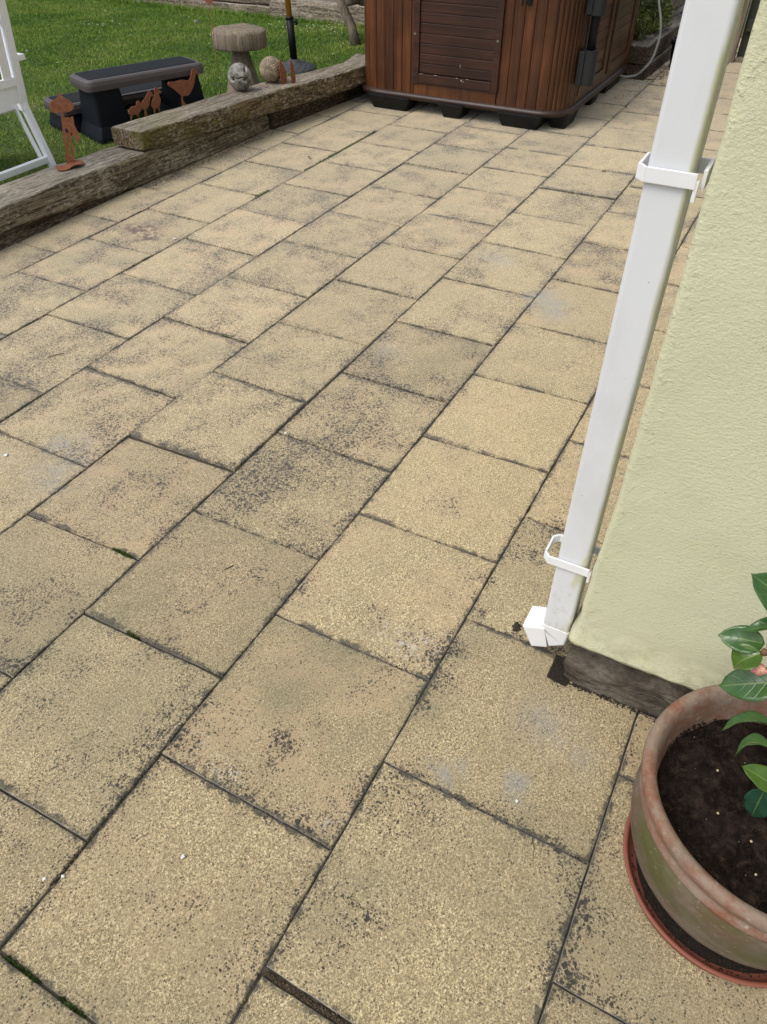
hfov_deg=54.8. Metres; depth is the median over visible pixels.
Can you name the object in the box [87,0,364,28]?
grass
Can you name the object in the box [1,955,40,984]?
moss
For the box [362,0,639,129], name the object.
hot tub
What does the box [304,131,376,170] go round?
moss
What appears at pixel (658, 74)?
leaf litter
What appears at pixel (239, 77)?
carved ball
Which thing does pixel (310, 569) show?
joint crumbs
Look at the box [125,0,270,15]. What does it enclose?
wooden beam
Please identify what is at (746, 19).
ground
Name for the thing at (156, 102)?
duckling ornament
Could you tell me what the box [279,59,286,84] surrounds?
leaf ornament
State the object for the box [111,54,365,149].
wooden beam
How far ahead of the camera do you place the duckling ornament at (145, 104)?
4.50 m
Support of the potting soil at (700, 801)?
in the plant pot at (699, 902)
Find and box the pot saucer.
[623,813,766,987]
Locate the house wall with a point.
(670, 595)
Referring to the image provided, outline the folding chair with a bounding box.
[0,0,56,180]
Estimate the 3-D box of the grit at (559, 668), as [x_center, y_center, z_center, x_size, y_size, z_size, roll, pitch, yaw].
[0.440,0.398,1.844,0.058,0.004,0.105,14,44,15]
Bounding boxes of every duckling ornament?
[128,101,140,118]
[140,91,152,115]
[151,87,160,113]
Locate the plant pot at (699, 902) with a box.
[630,684,766,970]
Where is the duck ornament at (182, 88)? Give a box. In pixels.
[168,69,199,105]
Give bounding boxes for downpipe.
[523,0,744,646]
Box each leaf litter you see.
[128,131,275,194]
[646,64,668,83]
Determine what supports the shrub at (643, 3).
on the flower bed at (678, 3)
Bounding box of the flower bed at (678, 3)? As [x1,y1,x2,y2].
[637,0,685,34]
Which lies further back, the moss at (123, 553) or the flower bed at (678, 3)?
the flower bed at (678, 3)
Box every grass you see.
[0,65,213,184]
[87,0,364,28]
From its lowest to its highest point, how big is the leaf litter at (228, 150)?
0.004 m
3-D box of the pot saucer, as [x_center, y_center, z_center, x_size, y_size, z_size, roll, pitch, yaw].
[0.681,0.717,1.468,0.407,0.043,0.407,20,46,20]
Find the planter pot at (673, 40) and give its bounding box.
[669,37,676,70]
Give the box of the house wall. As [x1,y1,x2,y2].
[563,0,766,717]
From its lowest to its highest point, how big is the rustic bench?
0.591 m
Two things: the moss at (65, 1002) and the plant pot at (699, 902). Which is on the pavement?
the moss at (65, 1002)
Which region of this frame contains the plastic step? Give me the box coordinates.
[44,56,203,144]
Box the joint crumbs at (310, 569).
[0,137,697,1023]
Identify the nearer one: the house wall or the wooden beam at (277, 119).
the house wall
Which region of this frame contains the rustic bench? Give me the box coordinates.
[336,0,363,46]
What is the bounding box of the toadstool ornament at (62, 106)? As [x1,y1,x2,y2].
[49,91,83,170]
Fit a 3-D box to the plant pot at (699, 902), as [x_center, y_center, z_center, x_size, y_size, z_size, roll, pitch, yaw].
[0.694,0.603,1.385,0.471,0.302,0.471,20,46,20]
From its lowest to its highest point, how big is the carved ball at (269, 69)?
0.157 m
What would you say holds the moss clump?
on the pavement
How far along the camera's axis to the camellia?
1.12 m
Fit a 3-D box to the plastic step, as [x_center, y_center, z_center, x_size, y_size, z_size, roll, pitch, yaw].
[-1.655,-2.732,4.843,0.964,0.358,0.635,-30,50,-28]
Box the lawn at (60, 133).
[0,0,364,183]
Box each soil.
[657,719,766,913]
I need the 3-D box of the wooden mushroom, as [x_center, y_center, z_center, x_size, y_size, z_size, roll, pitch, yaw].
[-1.037,-3.281,5.428,0.385,0.467,0.376,20,46,20]
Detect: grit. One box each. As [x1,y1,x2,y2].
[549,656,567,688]
[563,678,657,721]
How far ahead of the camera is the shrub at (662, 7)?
6.96 m
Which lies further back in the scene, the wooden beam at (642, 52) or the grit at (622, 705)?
the wooden beam at (642, 52)
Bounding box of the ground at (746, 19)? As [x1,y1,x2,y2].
[741,0,751,37]
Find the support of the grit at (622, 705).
on the pavement
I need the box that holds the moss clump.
[512,622,520,631]
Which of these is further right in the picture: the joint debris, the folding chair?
the joint debris
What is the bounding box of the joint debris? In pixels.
[267,972,348,1023]
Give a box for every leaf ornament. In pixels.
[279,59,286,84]
[290,58,295,82]
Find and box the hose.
[620,0,661,77]
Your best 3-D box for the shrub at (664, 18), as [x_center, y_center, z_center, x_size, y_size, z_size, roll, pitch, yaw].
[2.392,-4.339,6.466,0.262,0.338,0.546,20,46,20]
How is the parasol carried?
on the lawn at (60, 133)
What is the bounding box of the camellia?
[718,572,766,817]
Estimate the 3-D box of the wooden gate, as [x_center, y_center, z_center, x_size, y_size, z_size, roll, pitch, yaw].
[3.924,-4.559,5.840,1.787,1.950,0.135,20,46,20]
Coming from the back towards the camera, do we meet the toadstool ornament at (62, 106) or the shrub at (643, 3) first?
the shrub at (643, 3)
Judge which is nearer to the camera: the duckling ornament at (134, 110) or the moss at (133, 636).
the moss at (133, 636)
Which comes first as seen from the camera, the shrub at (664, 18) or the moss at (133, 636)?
the moss at (133, 636)
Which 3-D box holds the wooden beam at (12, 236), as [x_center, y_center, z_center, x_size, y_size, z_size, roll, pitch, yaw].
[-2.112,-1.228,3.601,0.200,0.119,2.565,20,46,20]
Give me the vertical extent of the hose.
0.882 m
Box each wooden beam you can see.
[0,114,268,233]
[0,185,141,250]
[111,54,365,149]
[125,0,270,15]
[213,0,268,4]
[267,85,365,129]
[269,0,363,27]
[620,44,671,79]
[628,6,683,63]
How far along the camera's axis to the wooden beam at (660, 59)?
6.32 m
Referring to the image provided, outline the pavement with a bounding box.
[0,38,766,1023]
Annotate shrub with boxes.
[633,7,655,40]
[637,0,670,33]
[637,0,684,21]
[641,0,674,34]
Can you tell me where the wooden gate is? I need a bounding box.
[728,0,760,63]
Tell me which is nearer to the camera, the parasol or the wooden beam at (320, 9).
the parasol
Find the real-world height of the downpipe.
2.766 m
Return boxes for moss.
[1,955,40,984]
[58,996,84,1017]
[112,547,133,558]
[125,630,139,640]
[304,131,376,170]
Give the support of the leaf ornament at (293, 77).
on the wooden beam at (206, 115)
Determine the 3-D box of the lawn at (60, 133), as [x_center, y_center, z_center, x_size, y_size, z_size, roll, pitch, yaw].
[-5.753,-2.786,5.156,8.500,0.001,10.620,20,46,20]
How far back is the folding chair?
3.95 m
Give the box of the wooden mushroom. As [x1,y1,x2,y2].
[212,23,266,92]
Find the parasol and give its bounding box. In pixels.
[283,0,315,73]
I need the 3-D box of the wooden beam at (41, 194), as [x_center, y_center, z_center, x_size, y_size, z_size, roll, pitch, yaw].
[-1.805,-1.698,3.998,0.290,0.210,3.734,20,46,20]
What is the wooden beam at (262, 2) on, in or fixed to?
on the wooden beam at (251, 7)
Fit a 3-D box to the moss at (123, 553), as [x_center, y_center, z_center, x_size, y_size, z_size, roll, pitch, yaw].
[-0.759,0.120,2.155,0.084,0.014,0.023,27,49,26]
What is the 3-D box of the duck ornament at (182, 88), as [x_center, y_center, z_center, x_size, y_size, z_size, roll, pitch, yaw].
[-1.257,-2.688,4.699,0.003,0.187,0.291,22,47,23]
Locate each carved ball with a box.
[228,63,251,90]
[259,56,283,82]
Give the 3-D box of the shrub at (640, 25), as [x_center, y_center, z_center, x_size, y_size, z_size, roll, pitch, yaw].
[2.134,-4.122,6.249,0.333,0.314,0.293,0,43,0]
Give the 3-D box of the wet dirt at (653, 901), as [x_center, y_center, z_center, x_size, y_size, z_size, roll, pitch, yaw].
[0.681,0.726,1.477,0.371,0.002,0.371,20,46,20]

